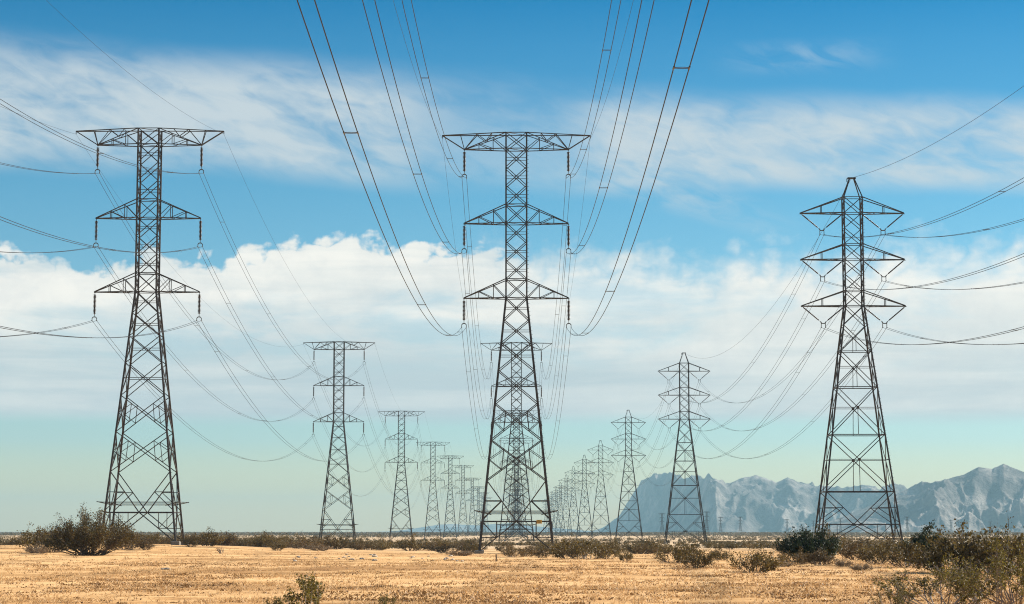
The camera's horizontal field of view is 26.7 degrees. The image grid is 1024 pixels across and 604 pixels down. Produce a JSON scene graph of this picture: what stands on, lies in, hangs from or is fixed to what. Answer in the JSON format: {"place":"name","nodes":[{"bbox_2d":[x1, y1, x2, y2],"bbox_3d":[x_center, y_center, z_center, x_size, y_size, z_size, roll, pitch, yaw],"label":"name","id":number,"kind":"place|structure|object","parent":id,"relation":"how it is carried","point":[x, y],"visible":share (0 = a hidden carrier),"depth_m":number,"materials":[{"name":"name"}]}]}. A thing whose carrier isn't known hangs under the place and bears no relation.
{"place":"outdoors","nodes":[
{"label":"outdoors","id":0,"kind":"place"},
{"bbox_2d":[386,523,589,531],"bbox_3d":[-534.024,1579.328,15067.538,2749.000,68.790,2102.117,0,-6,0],"label":"hazy hills","id":1,"kind":"structure","parent":0,"point":[492,527],"depth_m":14713.68,"materials":[{"name":"grey stone"}]},
{"bbox_2d":[0,532,1023,603],"bbox_3d":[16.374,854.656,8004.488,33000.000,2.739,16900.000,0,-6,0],"label":"ground","id":2,"kind":"structure","parent":0,"point":[397,556],"depth_m":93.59,"materials":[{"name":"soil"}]},
{"bbox_2d":[22,542,51,553],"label":"dry shrub","id":3,"kind":"object","parent":2,"relation":"on","point":[30,549],"visible":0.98,"depth_m":161.70,"materials":[{"name":"brown plant"}]},
{"bbox_2d":[9,523,76,551],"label":"desert shrub","id":4,"kind":"object","parent":2,"relation":"on","point":[28,542],"visible":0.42,"depth_m":172.56,"materials":[{"name":"green plant"}]},
{"bbox_2d":[36,503,141,555],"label":"desert shrub","id":5,"kind":"object","parent":2,"relation":"on","point":[84,538],"visible":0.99,"depth_m":151.90,"materials":[{"name":"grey plant"}]},
{"bbox_2d":[104,536,148,549],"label":"desert shrub","id":6,"kind":"object","parent":2,"relation":"on","point":[138,544],"visible":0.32,"depth_m":196.23,"materials":[{"name":"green plant"}]},
{"bbox_2d":[139,535,154,549],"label":"desert shrub","id":7,"kind":"object","parent":2,"relation":"on","point":[148,545],"visible":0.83,"depth_m":197.76,"materials":[{"name":"green plant"}]},
{"bbox_2d":[76,127,223,544],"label":"transmission tower","id":8,"kind":"structure","parent":2,"relation":"on","point":[168,409],"depth_m":247.74,"materials":[{"name":"metal"}]},
{"bbox_2d":[0,247,468,512],"bbox_3d":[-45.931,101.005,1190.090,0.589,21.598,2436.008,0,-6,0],"label":"power cable","id":9,"kind":"object","parent":8,"relation":"hanging from","point":[187,369],"visible":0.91,"depth_m":317.53,"materials":[{"name":"metal"}]},
{"bbox_2d":[2,163,469,505],"bbox_3d":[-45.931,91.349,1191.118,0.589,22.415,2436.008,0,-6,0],"label":"power cable","id":10,"kind":"object","parent":8,"relation":"hanging from","point":[173,293],"visible":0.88,"depth_m":298.93,"materials":[{"name":"metal"}]},
{"bbox_2d":[0,321,472,523],"bbox_3d":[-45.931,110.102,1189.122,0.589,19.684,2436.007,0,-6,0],"label":"power cable","id":11,"kind":"object","parent":8,"relation":"hanging from","point":[182,419],"visible":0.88,"depth_m":310.25,"materials":[{"name":"metal"}]},
{"bbox_2d":[0,321,477,518],"bbox_3d":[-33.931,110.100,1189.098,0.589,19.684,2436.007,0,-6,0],"label":"power cable","id":12,"kind":"object","parent":8,"relation":"hanging from","point":[226,370],"visible":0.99,"depth_m":249.83,"materials":[{"name":"metal"}]},
{"bbox_2d":[0,216,478,513],"bbox_3d":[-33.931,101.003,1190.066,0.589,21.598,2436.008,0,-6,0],"label":"power cable","id":13,"kind":"object","parent":8,"relation":"hanging from","point":[228,307],"visible":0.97,"depth_m":254.96,"materials":[{"name":"metal"}]},
{"bbox_2d":[0,99,482,503],"bbox_3d":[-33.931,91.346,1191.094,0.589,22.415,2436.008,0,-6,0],"label":"power cable","id":14,"kind":"object","parent":8,"relation":"hanging from","point":[224,231],"visible":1,"depth_m":251.31,"materials":[{"name":"metal"}]},
{"bbox_2d":[46,0,475,480],"bbox_3d":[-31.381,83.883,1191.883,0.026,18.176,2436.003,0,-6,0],"label":"earth wire","id":15,"kind":"object","parent":8,"relation":"attached to","point":[243,178],"visible":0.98,"depth_m":254.32,"materials":[{"name":"metal"}]},
{"bbox_2d":[144,531,164,543],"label":"desert shrub","id":16,"kind":"object","parent":2,"relation":"on","point":[157,541],"visible":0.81,"depth_m":267.75,"materials":[{"name":"green plant"}]},
{"bbox_2d":[180,533,202,546],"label":"desert shrub","id":17,"kind":"object","parent":2,"relation":"on","point":[186,541],"visible":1,"depth_m":225.57,"materials":[{"name":"green plant"}]},
{"bbox_2d":[193,527,227,545],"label":"desert shrub","id":18,"kind":"object","parent":2,"relation":"on","point":[212,540],"visible":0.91,"depth_m":240.69,"materials":[{"name":"green plant"}]},
{"bbox_2d":[216,530,237,545],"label":"desert shrub","id":19,"kind":"object","parent":2,"relation":"on","point":[229,540],"visible":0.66,"depth_m":273.37,"materials":[{"name":"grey plant"}]},
{"bbox_2d":[235,536,254,546],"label":"desert shrub","id":20,"kind":"object","parent":2,"relation":"on","point":[247,541],"visible":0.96,"depth_m":271.84,"materials":[{"name":"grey plant"}]},
{"bbox_2d":[251,530,284,546],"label":"desert shrub","id":21,"kind":"object","parent":2,"relation":"on","point":[264,539],"visible":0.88,"depth_m":269.95,"materials":[{"name":"grey plant"}]},
{"bbox_2d":[270,539,286,550],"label":"desert shrub","id":22,"kind":"object","parent":2,"relation":"on","point":[276,547],"visible":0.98,"depth_m":221.12,"materials":[{"name":"grey plant"}]},
{"bbox_2d":[282,570,324,603],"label":"desert shrub","id":23,"kind":"object","parent":2,"relation":"on","point":[309,587],"visible":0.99,"depth_m":44.78,"materials":[{"name":"green plant"}]},
{"bbox_2d":[283,535,323,548],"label":"desert shrub","id":24,"kind":"object","parent":2,"relation":"on","point":[303,541],"visible":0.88,"depth_m":264.93,"materials":[{"name":"grey plant"}]},
{"bbox_2d":[307,544,332,550],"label":"dry shrub","id":25,"kind":"object","parent":2,"relation":"on","point":[317,547],"visible":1,"depth_m":244.87,"materials":[{"name":"brown plant"}]},
{"bbox_2d":[318,535,350,548],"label":"desert shrub","id":26,"kind":"object","parent":2,"relation":"on","point":[334,543],"visible":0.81,"depth_m":275.05,"materials":[{"name":"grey plant"}]},
{"bbox_2d":[303,341,374,541],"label":"transmission tower","id":27,"kind":"structure","parent":2,"relation":"on","point":[353,524],"depth_m":514.03,"materials":[{"name":"metal"}]},
{"bbox_2d":[347,540,364,549],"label":"desert shrub","id":28,"kind":"object","parent":2,"relation":"on","point":[358,546],"visible":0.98,"depth_m":268.02,"materials":[{"name":"grey plant"}]},
{"bbox_2d":[350,538,380,549],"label":"desert shrub","id":29,"kind":"object","parent":2,"relation":"on","point":[368,545],"visible":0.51,"depth_m":274.16,"materials":[{"name":"grey plant"}]},
{"bbox_2d":[371,541,388,549],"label":"desert shrub","id":30,"kind":"object","parent":2,"relation":"on","point":[379,545],"visible":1,"depth_m":270.85,"materials":[{"name":"grey plant"}]},
{"bbox_2d":[378,593,400,603],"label":"desert shrub","id":31,"kind":"object","parent":2,"relation":"on","point":[382,598],"visible":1,"depth_m":44.59,"materials":[{"name":"green plant"}]},
{"bbox_2d":[378,411,424,539],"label":"transmission tower","id":32,"kind":"structure","parent":2,"relation":"on","point":[402,480],"depth_m":794.36,"materials":[{"name":"metal"}]},
{"bbox_2d":[395,532,428,550],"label":"desert shrub","id":33,"kind":"object","parent":2,"relation":"on","point":[409,543],"visible":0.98,"depth_m":266.69,"materials":[{"name":"grey plant"}]},
{"bbox_2d":[416,442,449,537],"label":"transmission tower","id":34,"kind":"structure","parent":2,"relation":"on","point":[430,479],"depth_m":1093.57,"materials":[{"name":"metal"}]},
{"bbox_2d":[431,541,461,552],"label":"desert shrub","id":35,"kind":"object","parent":2,"relation":"on","point":[438,548],"visible":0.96,"depth_m":244.97,"materials":[{"name":"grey plant"}]},
{"bbox_2d":[437,456,461,537],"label":"transmission tower","id":36,"kind":"structure","parent":2,"relation":"on","point":[448,472],"depth_m":1380.00,"materials":[{"name":"metal"}]},
{"bbox_2d":[445,548,475,555],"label":"dry shrub","id":37,"kind":"object","parent":2,"relation":"on","point":[463,553],"visible":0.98,"depth_m":162.42,"materials":[{"name":"brown plant"}]},
{"bbox_2d":[452,465,473,535],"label":"transmission tower","id":38,"kind":"structure","parent":2,"relation":"on","point":[461,479],"depth_m":1710.38,"materials":[{"name":"metal"}]},
{"bbox_2d":[451,538,487,551],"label":"desert shrub","id":39,"kind":"object","parent":2,"relation":"on","point":[462,544],"visible":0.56,"depth_m":258.47,"materials":[{"name":"grey plant"}]},
{"bbox_2d":[466,478,479,535],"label":"transmission tower","id":40,"kind":"structure","parent":2,"relation":"on","point":[473,499],"depth_m":2072.68,"materials":[{"name":"metal"}]},
{"bbox_2d":[494,541,514,551],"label":"desert shrub","id":41,"kind":"object","parent":2,"relation":"on","point":[507,545],"visible":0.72,"depth_m":265.57,"materials":[{"name":"grey plant"}]},
{"bbox_2d":[0,532,1023,551],"bbox_3d":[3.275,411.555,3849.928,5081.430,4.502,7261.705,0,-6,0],"label":"desert scrub","id":42,"kind":"object","parent":2,"relation":"on","point":[749,543],"visible":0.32,"depth_m":1743.03,"materials":[{"name":"brown plant"}]},
{"bbox_2d":[499,544,529,556],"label":"desert shrub","id":43,"kind":"object","parent":2,"relation":"on","point":[511,551],"visible":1,"depth_m":147.67,"materials":[{"name":"grey plant"}]},
{"bbox_2d":[495,410,535,540],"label":"transmission tower","id":44,"kind":"structure","parent":2,"relation":"on","point":[517,447],"depth_m":798.04,"materials":[{"name":"metal"}]},
{"bbox_2d":[297,0,509,515],"bbox_3d":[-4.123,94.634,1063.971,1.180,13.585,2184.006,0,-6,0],"label":"power cable","id":45,"kind":"object","parent":44,"relation":"hanging from","point":[357,132],"visible":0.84,"depth_m":89.57,"materials":[{"name":"metal"}]},
{"bbox_2d":[523,0,620,490],"bbox_3d":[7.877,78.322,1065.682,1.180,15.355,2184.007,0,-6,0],"label":"power cable","id":46,"kind":"object","parent":44,"relation":"hanging from","point":[574,175],"visible":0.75,"depth_m":191.39,"materials":[{"name":"metal"}]},
{"bbox_2d":[533,0,633,449],"bbox_3d":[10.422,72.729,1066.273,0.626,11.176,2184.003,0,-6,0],"label":"earth wire","id":47,"kind":"object","parent":44,"relation":"attached to","point":[588,155],"visible":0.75,"depth_m":248.74,"materials":[{"name":"metal"}]},
{"bbox_2d":[524,0,654,501],"bbox_3d":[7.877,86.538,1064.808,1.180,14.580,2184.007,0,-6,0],"label":"power cable","id":48,"kind":"object","parent":44,"relation":"hanging from","point":[600,184],"visible":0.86,"depth_m":130.76,"materials":[{"name":"metal"}]},
{"bbox_2d":[525,0,708,509],"bbox_3d":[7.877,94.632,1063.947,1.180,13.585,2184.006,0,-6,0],"label":"power cable","id":49,"kind":"object","parent":44,"relation":"hanging from","point":[674,67],"visible":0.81,"depth_m":89.47,"materials":[{"name":"metal"}]},
{"bbox_2d":[442,132,590,553],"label":"transmission tower","id":50,"kind":"structure","parent":2,"relation":"on","point":[508,511],"depth_m":247.55,"materials":[{"name":"metal"}]},
{"bbox_2d":[362,0,510,506],"bbox_3d":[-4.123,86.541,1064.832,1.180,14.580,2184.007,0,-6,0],"label":"power cable","id":51,"kind":"object","parent":50,"relation":"hanging from","point":[425,186],"visible":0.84,"depth_m":132.11,"materials":[{"name":"metal"}]},
{"bbox_2d":[402,0,510,497],"bbox_3d":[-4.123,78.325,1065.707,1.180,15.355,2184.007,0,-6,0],"label":"power cable","id":52,"kind":"object","parent":50,"relation":"hanging from","point":[456,174],"visible":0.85,"depth_m":191.47,"materials":[{"name":"metal"}]},
{"bbox_2d":[481,342,551,542],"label":"transmission tower","id":53,"kind":"structure","parent":2,"relation":"on","point":[517,450],"depth_m":515.90,"materials":[{"name":"metal"}]},
{"bbox_2d":[506,458,526,537],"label":"transmission tower","id":54,"kind":"structure","parent":2,"relation":"on","point":[516,491],"depth_m":1324.52,"materials":[{"name":"metal"}]},
{"bbox_2d":[500,440,533,539],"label":"transmission tower","id":55,"kind":"structure","parent":2,"relation":"on","point":[515,486],"depth_m":1048.70,"materials":[{"name":"metal"}]},
{"bbox_2d":[533,549,550,557],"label":"desert shrub","id":56,"kind":"object","parent":2,"relation":"on","point":[538,554],"visible":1,"depth_m":146.37,"materials":[{"name":"grey plant"}]},
{"bbox_2d":[554,483,566,534],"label":"transmission tower","id":57,"kind":"structure","parent":2,"relation":"on","point":[561,507],"depth_m":2105.05,"materials":[{"name":"grey metal"}]},
{"bbox_2d":[549,538,575,558],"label":"desert shrub","id":58,"kind":"object","parent":2,"relation":"on","point":[556,555],"visible":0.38,"depth_m":141.14,"materials":[{"name":"green plant"}]},
{"bbox_2d":[558,475,573,535],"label":"transmission tower","id":59,"kind":"structure","parent":2,"relation":"on","point":[566,488],"depth_m":1859.13,"materials":[{"name":"grey metal"}]},
{"bbox_2d":[565,468,581,536],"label":"transmission tower","id":60,"kind":"structure","parent":2,"relation":"on","point":[573,503],"depth_m":1620.69,"materials":[{"name":"grey metal"}]},
{"bbox_2d":[549,533,613,558],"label":"desert shrub","id":61,"kind":"object","parent":2,"relation":"on","point":[579,548],"visible":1,"depth_m":136.62,"materials":[{"name":"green plant"}]},
{"bbox_2d":[574,455,594,537],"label":"transmission tower","id":62,"kind":"structure","parent":2,"relation":"on","point":[583,497],"depth_m":1359.00,"materials":[{"name":"grey metal"}]},
{"bbox_2d":[587,440,613,538],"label":"transmission tower","id":63,"kind":"structure","parent":2,"relation":"on","point":[598,458],"depth_m":1098.64,"materials":[{"name":"grey metal"}]},
{"bbox_2d":[589,537,623,558],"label":"desert shrub","id":64,"kind":"object","parent":2,"relation":"on","point":[606,545],"visible":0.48,"depth_m":140.41,"materials":[{"name":"green plant"}]},
{"bbox_2d":[615,549,634,560],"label":"desert shrub","id":65,"kind":"object","parent":2,"relation":"on","point":[624,556],"visible":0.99,"depth_m":126.29,"materials":[{"name":"grey plant"}]},
{"bbox_2d":[611,410,645,540],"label":"transmission tower","id":66,"kind":"structure","parent":2,"relation":"on","point":[628,467],"depth_m":825.15,"materials":[{"name":"grey metal"}]},
{"bbox_2d":[623,537,659,553],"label":"desert shrub","id":67,"kind":"object","parent":2,"relation":"on","point":[630,548],"visible":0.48,"depth_m":212.27,"materials":[{"name":"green plant"}]},
{"bbox_2d":[633,543,658,553],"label":"desert shrub","id":68,"kind":"object","parent":2,"relation":"on","point":[639,549],"visible":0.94,"depth_m":205.45,"materials":[{"name":"grey plant"}]},
{"bbox_2d":[647,539,672,553],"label":"desert shrub","id":69,"kind":"object","parent":2,"relation":"on","point":[664,548],"visible":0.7,"depth_m":206.83,"materials":[{"name":"grey plant"}]},
{"bbox_2d":[652,539,705,562],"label":"desert shrub","id":70,"kind":"object","parent":2,"relation":"on","point":[676,550],"visible":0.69,"depth_m":116.34,"materials":[{"name":"green plant"}]},
{"bbox_2d":[658,353,710,543],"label":"transmission tower","id":71,"kind":"structure","parent":2,"relation":"on","point":[688,411],"depth_m":550.75,"materials":[{"name":"grey metal"}]},
{"bbox_2d":[674,542,723,567],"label":"desert shrub","id":72,"kind":"object","parent":2,"relation":"on","point":[704,560],"visible":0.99,"depth_m":100.30,"materials":[{"name":"green plant"}]},
{"bbox_2d":[709,547,731,559],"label":"desert shrub","id":73,"kind":"object","parent":2,"relation":"on","point":[718,552],"visible":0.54,"depth_m":130.66,"materials":[{"name":"green plant"}]},
{"bbox_2d":[723,541,787,572],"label":"desert shrub","id":74,"kind":"object","parent":2,"relation":"on","point":[769,564],"visible":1,"depth_m":90.71,"materials":[{"name":"green plant"}]},
{"bbox_2d":[777,547,814,563],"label":"desert shrub","id":75,"kind":"object","parent":2,"relation":"on","point":[799,559],"visible":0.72,"depth_m":113.51,"materials":[{"name":"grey plant"}]},
{"bbox_2d":[773,521,841,561],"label":"evergreen bush","id":76,"kind":"object","parent":2,"relation":"on","point":[806,541],"visible":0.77,"depth_m":122.69,"materials":[{"name":"green plant"}]},
{"bbox_2d":[800,548,836,564],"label":"desert shrub","id":77,"kind":"object","parent":2,"relation":"on","point":[824,558],"visible":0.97,"depth_m":109.58,"materials":[{"name":"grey plant"}]},
{"bbox_2d":[815,523,845,554],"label":"desert shrub","id":78,"kind":"object","parent":2,"relation":"on","point":[839,544],"visible":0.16,"depth_m":165.10,"materials":[{"name":"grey plant"}]},
{"bbox_2d":[833,557,853,566],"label":"dry shrub","id":79,"kind":"object","parent":2,"relation":"on","point":[842,563],"visible":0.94,"depth_m":106.73,"materials":[{"name":"brown plant"}]},
{"bbox_2d":[800,177,906,543],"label":"transmission tower","id":80,"kind":"structure","parent":2,"relation":"on","point":[864,317],"depth_m":274.40,"materials":[{"name":"grey metal"}]},
{"bbox_2d":[556,326,1023,511],"bbox_3d":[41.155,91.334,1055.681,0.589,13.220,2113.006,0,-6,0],"label":"power cable","id":81,"kind":"object","parent":80,"relation":"hanging from","point":[801,369],"visible":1,"depth_m":264.32,"materials":[{"name":"metal"}]},
{"bbox_2d":[557,178,1023,495],"bbox_3d":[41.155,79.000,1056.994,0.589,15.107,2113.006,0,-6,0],"label":"power cable","id":82,"kind":"object","parent":80,"relation":"hanging from","point":[807,269],"visible":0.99,"depth_m":271.41,"materials":[{"name":"metal"}]},
{"bbox_2d":[560,253,1023,501],"bbox_3d":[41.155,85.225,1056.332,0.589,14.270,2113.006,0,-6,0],"label":"power cable","id":83,"kind":"object","parent":80,"relation":"hanging from","point":[807,314],"visible":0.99,"depth_m":258.58,"materials":[{"name":"metal"}]},
{"bbox_2d":[569,281,1021,500],"bbox_3d":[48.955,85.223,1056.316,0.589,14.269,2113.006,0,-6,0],"label":"power cable","id":84,"kind":"object","parent":80,"relation":"hanging from","point":[843,347],"visible":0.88,"depth_m":297.69,"materials":[{"name":"metal"}]},
{"bbox_2d":[570,87,1021,477],"bbox_3d":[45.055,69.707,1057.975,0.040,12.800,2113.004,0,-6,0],"label":"earth wire","id":85,"kind":"object","parent":80,"relation":"attached to","point":[835,207],"visible":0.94,"depth_m":257.67,"materials":[{"name":"metal"}]},
{"bbox_2d":[570,219,1023,488],"bbox_3d":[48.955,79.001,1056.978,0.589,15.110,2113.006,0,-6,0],"label":"power cable","id":86,"kind":"object","parent":80,"relation":"hanging from","point":[838,313],"visible":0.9,"depth_m":297.80,"materials":[{"name":"metal"}]},
{"bbox_2d":[572,328,1023,505],"bbox_3d":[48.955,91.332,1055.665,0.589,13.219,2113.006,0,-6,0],"label":"power cable","id":87,"kind":"object","parent":80,"relation":"hanging from","point":[833,400],"visible":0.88,"depth_m":305.38,"materials":[{"name":"metal"}]},
{"bbox_2d":[837,541,871,559],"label":"desert shrub","id":88,"kind":"object","parent":2,"relation":"on","point":[849,551],"visible":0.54,"depth_m":132.67,"materials":[{"name":"grey plant"}]},
{"bbox_2d":[843,537,876,547],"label":"desert shrub","id":89,"kind":"object","parent":2,"relation":"on","point":[859,540],"visible":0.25,"depth_m":205.85,"materials":[{"name":"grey plant"}]},
{"bbox_2d":[848,562,872,569],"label":"dry shrub","id":90,"kind":"object","parent":2,"relation":"on","point":[864,567],"visible":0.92,"depth_m":96.22,"materials":[{"name":"brown plant"}]},
{"bbox_2d":[854,536,896,563],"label":"desert shrub","id":91,"kind":"object","parent":2,"relation":"on","point":[867,555],"visible":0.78,"depth_m":114.14,"materials":[{"name":"green plant"}]},
{"bbox_2d":[870,580,920,603],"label":"desert shrub","id":92,"kind":"object","parent":2,"relation":"on","point":[900,600],"visible":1,"depth_m":46.40,"materials":[{"name":"green plant"}]},
{"bbox_2d":[873,532,933,567],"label":"desert shrub","id":93,"kind":"object","parent":2,"relation":"on","point":[900,555],"visible":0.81,"depth_m":102.39,"materials":[{"name":"green plant"}]},
{"bbox_2d":[896,520,952,564],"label":"evergreen bush","id":94,"kind":"object","parent":2,"relation":"on","point":[920,537],"visible":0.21,"depth_m":115.31,"materials":[{"name":"green plant"}]},
{"bbox_2d":[871,552,1010,603],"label":"desert shrub","id":95,"kind":"object","parent":2,"relation":"on","point":[937,586],"visible":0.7,"depth_m":48.67,"materials":[{"name":"green plant"}]},
{"bbox_2d":[908,525,983,572],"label":"desert shrub","id":96,"kind":"object","parent":2,"relation":"on","point":[925,554],"visible":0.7,"depth_m":89.09,"materials":[{"name":"green plant"}]},
{"bbox_2d":[932,538,1023,603],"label":"desert shrub","id":97,"kind":"object","parent":2,"relation":"on","point":[963,582],"visible":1,"depth_m":46.22,"materials":[{"name":"green plant"}]},
{"bbox_2d":[933,518,1022,572],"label":"desert shrub","id":98,"kind":"object","parent":2,"relation":"on","point":[965,548],"visible":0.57,"depth_m":88.19,"materials":[{"name":"green plant"}]},
{"bbox_2d":[963,535,1023,603],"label":"desert shrub","id":99,"kind":"object","parent":2,"relation":"on","point":[1009,566],"visible":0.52,"depth_m":49.71,"materials":[{"name":"green plant"}]},
{"bbox_2d":[974,511,1023,573],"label":"desert shrub","id":100,"kind":"object","parent":2,"relation":"on","point":[990,554],"visible":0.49,"depth_m":86.80,"materials":[{"name":"green plant"}]},
{"bbox_2d":[0,0,1023,531],"label":"sky","id":101,"kind":"structure","parent":0,"point":[782,102],"materials":[{"name":"blue"}]},
{"bbox_2d":[590,472,906,532],"bbox_3d":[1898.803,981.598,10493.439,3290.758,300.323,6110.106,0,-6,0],"label":"mountain range","id":102,"kind":"structure","parent":0,"point":[756,503],"depth_m":8650.27,"materials":[{"name":"grey stone"}]},
{"bbox_2d":[794,464,1023,532],"bbox_3d":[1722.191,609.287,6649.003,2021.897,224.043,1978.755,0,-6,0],"label":"mountain range","id":103,"kind":"structure","parent":0,"point":[977,499],"depth_m":6452.99,"materials":[{"name":"grey stone"}]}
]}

